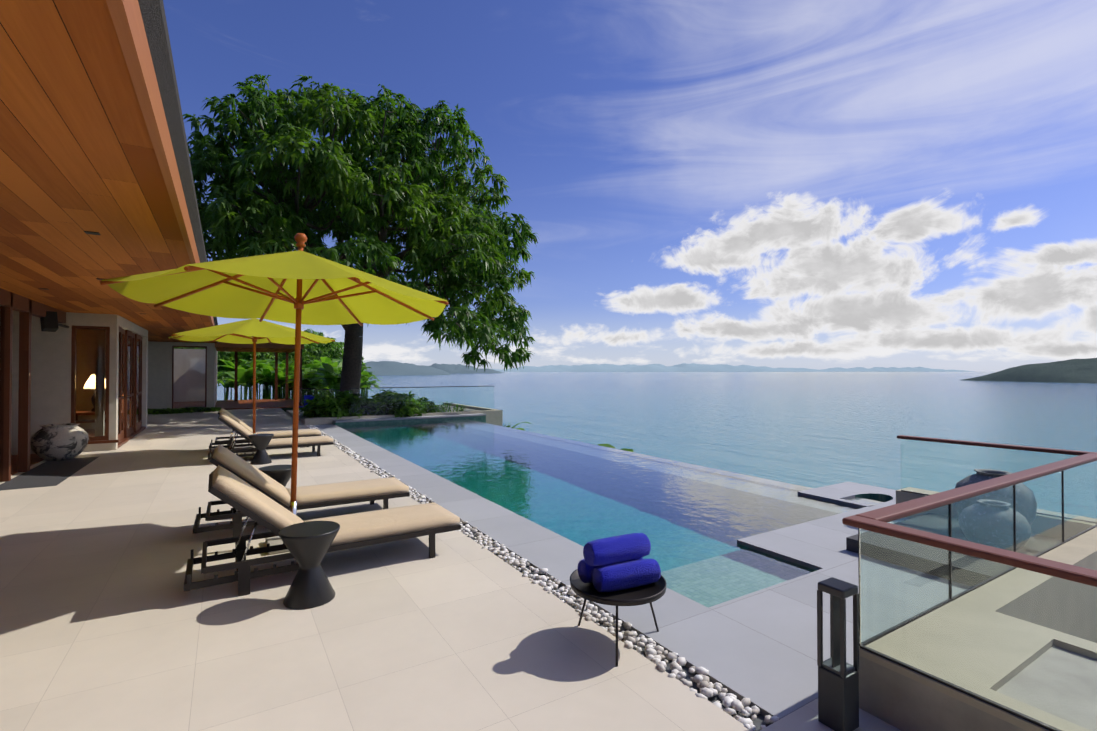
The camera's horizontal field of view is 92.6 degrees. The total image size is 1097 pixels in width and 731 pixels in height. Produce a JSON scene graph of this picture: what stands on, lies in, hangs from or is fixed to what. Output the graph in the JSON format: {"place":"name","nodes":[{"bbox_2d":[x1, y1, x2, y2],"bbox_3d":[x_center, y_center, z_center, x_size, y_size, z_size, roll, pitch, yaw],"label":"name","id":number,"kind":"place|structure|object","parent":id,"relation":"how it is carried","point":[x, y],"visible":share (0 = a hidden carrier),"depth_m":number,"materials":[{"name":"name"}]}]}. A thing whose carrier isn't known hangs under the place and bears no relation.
{"place":"outdoors","nodes":[
{"label":"outdoors","id":0,"kind":"place"},
{"bbox_2d":[215,342,303,409],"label":"pavilion","id":1,"kind":"structure","parent":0,"point":[276,402],"depth_m":26.52,"materials":[{"name":"brown wood"}]},
{"bbox_2d":[299,395,314,407],"bbox_3d":[-8.619,1.481,18.721,0.503,0.852,0.503,0,-1,38],"label":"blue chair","id":2,"kind":"object","parent":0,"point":[306,397],"visible":0.21,"depth_m":18.53,"materials":[{"name":"blue"}]},
{"bbox_2d":[364,361,451,374],"bbox_3d":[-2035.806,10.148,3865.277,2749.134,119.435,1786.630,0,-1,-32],"label":"headland","id":3,"kind":"structure","parent":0,"point":[388,368],"depth_m":3750.77,"materials":[{"name":"green plant"}]},
{"bbox_2d":[0,408,900,730],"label":"terrace floor","id":4,"kind":"structure","parent":0,"point":[108,622],"depth_m":3.44,"materials":[{"name":"beige tile"}]},
{"bbox_2d":[30,423,88,460],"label":"ceramic jar","id":5,"kind":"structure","parent":4,"relation":"on","point":[57,442],"depth_m":9.88,"materials":[{"name":"white ceramic"}]},
{"bbox_2d":[0,288,216,482],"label":"house walls","id":6,"kind":"structure","parent":4,"relation":"on","point":[93,375],"depth_m":11.12,"materials":[{"name":"beige paint"}]},
{"bbox_2d":[40,311,68,331],"bbox_3d":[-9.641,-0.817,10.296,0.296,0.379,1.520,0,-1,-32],"label":"loudspeaker","id":7,"kind":"object","parent":6,"relation":"attached to","point":[49,322],"visible":0.81,"depth_m":9.75,"materials":[{"name":"black plastic"}]},
{"bbox_2d":[0,0,217,343],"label":"roof soffit","id":8,"kind":"structure","parent":6,"relation":"on","point":[97,186],"depth_m":3.10,"materials":[{"name":"brown wood"}]},
{"bbox_2d":[168,319,334,453],"bbox_3d":[-6.085,0.332,10.840,2.860,2.975,2.860,0,-1,6],"label":"parasol","id":9,"kind":"object","parent":4,"relation":"on","point":[254,332],"visible":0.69,"depth_m":10.65,"materials":[{"name":"fabric"},{"name":"wood"}]},
{"bbox_2d":[248,433,273,464],"bbox_3d":[-5.315,1.544,9.691,0.420,0.525,0.420,0,-1,-32],"label":"side table","id":10,"kind":"object","parent":4,"relation":"on","point":[260,442],"visible":1,"depth_m":9.59,"materials":[{"name":"black stone"}]},
{"bbox_2d":[209,408,320,449],"bbox_3d":[-6.260,1.381,11.647,2.140,0.896,0.736,0,-1,-31],"label":"lounger","id":11,"kind":"object","parent":4,"relation":"on","point":[301,433],"visible":0.6,"depth_m":11.50,"materials":[{"name":"beige fabric"}]},
{"bbox_2d":[208,412,333,459],"bbox_3d":[-5.450,1.361,10.351,2.140,0.906,0.736,0,-1,-32],"label":"lounger","id":12,"kind":"object","parent":4,"relation":"on","point":[244,432],"visible":0.6,"depth_m":10.16,"materials":[{"name":"beige fabric"}]},
{"bbox_2d":[100,233,448,554],"bbox_3d":[-2.512,0.208,5.266,2.824,3.102,2.822,0,-1,-19],"label":"parasol","id":13,"kind":"object","parent":4,"relation":"on","point":[299,287],"visible":0.9,"depth_m":5.33,"materials":[{"name":"fabric"},{"name":"wood"}]},
{"bbox_2d":[259,465,290,486],"bbox_3d":[-3.309,1.508,6.394,0.420,0.525,0.420,0,-1,-32],"label":"side table","id":14,"kind":"object","parent":4,"relation":"on","point":[280,474],"visible":0.21,"depth_m":6.29,"materials":[{"name":"black"}]},
{"bbox_2d":[193,445,409,536],"bbox_3d":[-2.758,1.324,5.997,2.140,0.884,0.736,0,-1,-31],"label":"lounger","id":15,"kind":"object","parent":4,"relation":"on","point":[342,493],"visible":0.85,"depth_m":5.74,"materials":[{"name":"beige fabric"}]},
{"bbox_2d":[279,521,339,609],"bbox_3d":[-1.783,1.481,3.916,0.420,0.525,0.420,0,-1,-32],"label":"side table","id":16,"kind":"object","parent":4,"relation":"on","point":[308,544],"visible":1,"depth_m":3.82,"materials":[{"name":"black"}]},
{"bbox_2d":[184,465,460,596],"bbox_3d":[-1.923,1.304,4.660,2.140,0.896,0.736,0,-1,-32],"label":"lounger","id":17,"kind":"object","parent":4,"relation":"on","point":[362,529],"visible":0.79,"depth_m":4.43,"materials":[{"name":"beige fabric"}]},
{"bbox_2d":[341,449,772,730],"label":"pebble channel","id":18,"kind":"object","parent":4,"relation":"on","point":[758,721],"depth_m":3.02,"materials":[{"name":"stone"}]},
{"bbox_2d":[305,425,778,730],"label":"pebbles","id":19,"kind":"object","parent":18,"relation":"on","point":[654,653],"visible":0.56,"depth_m":3.48,"materials":[{"name":"white gravel"}]},
{"bbox_2d":[570,533,666,665],"bbox_3d":[0.438,1.413,3.323,0.608,0.652,0.608,0,-1,-32],"label":"table with towels","id":20,"kind":"object","parent":4,"relation":"on","point":[617,571],"visible":1,"depth_m":3.22,"materials":[{"name":"blue fabric"}]},
{"bbox_2d":[817,577,858,730],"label":"bollard light","id":21,"kind":"object","parent":4,"relation":"on","point":[838,692],"visible":1,"depth_m":2.50,"materials":[{"name":"dark bronze metal"},{"name":"glass"}]},
{"bbox_2d":[846,489,1096,730],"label":"wall","id":22,"kind":"structure","parent":4,"relation":"on","point":[899,697],"depth_m":2.47,"materials":[{"name":"beige paint"}]},
{"bbox_2d":[842,435,1096,730],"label":"glass balustrade","id":23,"kind":"object","parent":22,"relation":"on","point":[967,590],"visible":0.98,"depth_m":2.42,"materials":[{"name":"clear glass"}]},
{"bbox_2d":[955,469,1011,487],"bbox_3d":[4.338,1.337,5.114,0.620,0.600,0.620,0,-1,33],"label":"vase","id":24,"kind":"object","parent":22,"relation":"on","point":[980,475],"visible":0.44,"depth_m":5.13,"materials":[{"name":"grey ceramic"}]},
{"bbox_2d":[404,363,501,372],"bbox_3d":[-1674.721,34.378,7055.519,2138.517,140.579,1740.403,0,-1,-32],"label":"island","id":25,"kind":"structure","parent":0,"point":[454,368],"depth_m":6834.23,"materials":[{"name":"green plant"}]},
{"bbox_2d":[313,413,895,719],"bbox_3d":[-0.668,2.562,11.068,5.870,1.720,16.650,0,-1,-32],"label":"pool coping","id":26,"kind":"object","parent":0,"point":[758,648],"visible":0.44,"depth_m":3.92,"materials":[{"name":"grey stone"}]},
{"bbox_2d":[339,419,882,607],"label":"pool water","id":27,"kind":"structure","parent":26,"relation":"in","point":[693,523],"depth_m":7.26,"materials":[{"name":"teal liquid"}]},
{"bbox_2d":[163,0,1096,370],"label":"sky","id":28,"kind":"structure","parent":0,"point":[809,184],"materials":[{"name":"blue"}]},
{"bbox_2d":[217,371,1096,489],"bbox_3d":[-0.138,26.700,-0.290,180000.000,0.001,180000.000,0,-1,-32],"label":"sea","id":29,"kind":"structure","parent":0,"point":[813,429],"depth_m":330.87,"materials":[{"name":"liquid"}]},
{"bbox_2d":[493,363,828,371],"bbox_3d":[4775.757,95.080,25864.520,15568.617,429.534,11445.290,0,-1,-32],"label":"mountains","id":30,"kind":"structure","parent":0,"point":[685,367],"depth_m":24937.17,"materials":[{"name":"grey"}]},
{"bbox_2d":[821,367,974,371],"bbox_3d":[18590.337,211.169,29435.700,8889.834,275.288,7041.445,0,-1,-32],"label":"mountains","id":31,"kind":"structure","parent":0,"point":[884,369],"depth_m":28520.45,"materials":[{"name":"grey"}]},
{"bbox_2d":[962,358,1096,382],"bbox_3d":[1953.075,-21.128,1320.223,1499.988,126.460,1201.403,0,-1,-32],"label":"island","id":32,"kind":"structure","parent":0,"point":[1076,371],"depth_m":1322.24,"materials":[{"name":"green plant"}]},
{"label":"hillside","id":33,"kind":"structure","parent":0,"visible":0},
{"bbox_2d":[217,328,366,399],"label":"garden trees","id":34,"kind":"object","parent":33,"relation":"on","point":[312,352],"visible":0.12,"depth_m":40.63,"materials":[{"name":"green plant"}]},
{"bbox_2d":[183,74,539,389],"bbox_3d":[-8.187,-4.256,22.308,15.760,14.475,15.845,0,-1,-32],"label":"tree","id":35,"kind":"object","parent":33,"relation":"on","point":[328,177],"visible":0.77,"depth_m":18.24,"materials":[{"name":"green plant"}]},
{"bbox_2d":[286,409,502,425],"bbox_3d":[-6.285,3.629,20.868,6.950,3.800,5.950,0,-1,-32],"label":"planter","id":36,"kind":"object","parent":33,"relation":"on","point":[494,416],"visible":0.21,"depth_m":18.64,"materials":[{"name":"beige paint"}]},
{"bbox_2d":[147,390,426,418],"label":"planter shrubs","id":37,"kind":"object","parent":36,"relation":"in","point":[325,405],"visible":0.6,"depth_m":17.57,"materials":[{"name":"green plant"}]},
{"bbox_2d":[299,386,493,416],"bbox_3d":[-5.634,1.282,18.643,7.322,1.045,2.444,0,-1,-5],"label":"glass fence","id":38,"kind":"object","parent":36,"relation":"on","point":[373,401],"visible":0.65,"depth_m":18.65,"materials":[{"name":"clear glass"}]},
{"bbox_2d":[217,356,632,451],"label":"plants","id":39,"kind":"object","parent":33,"relation":"on","point":[326,373],"visible":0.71,"depth_m":32.29,"materials":[{"name":"green plant"}]}
]}

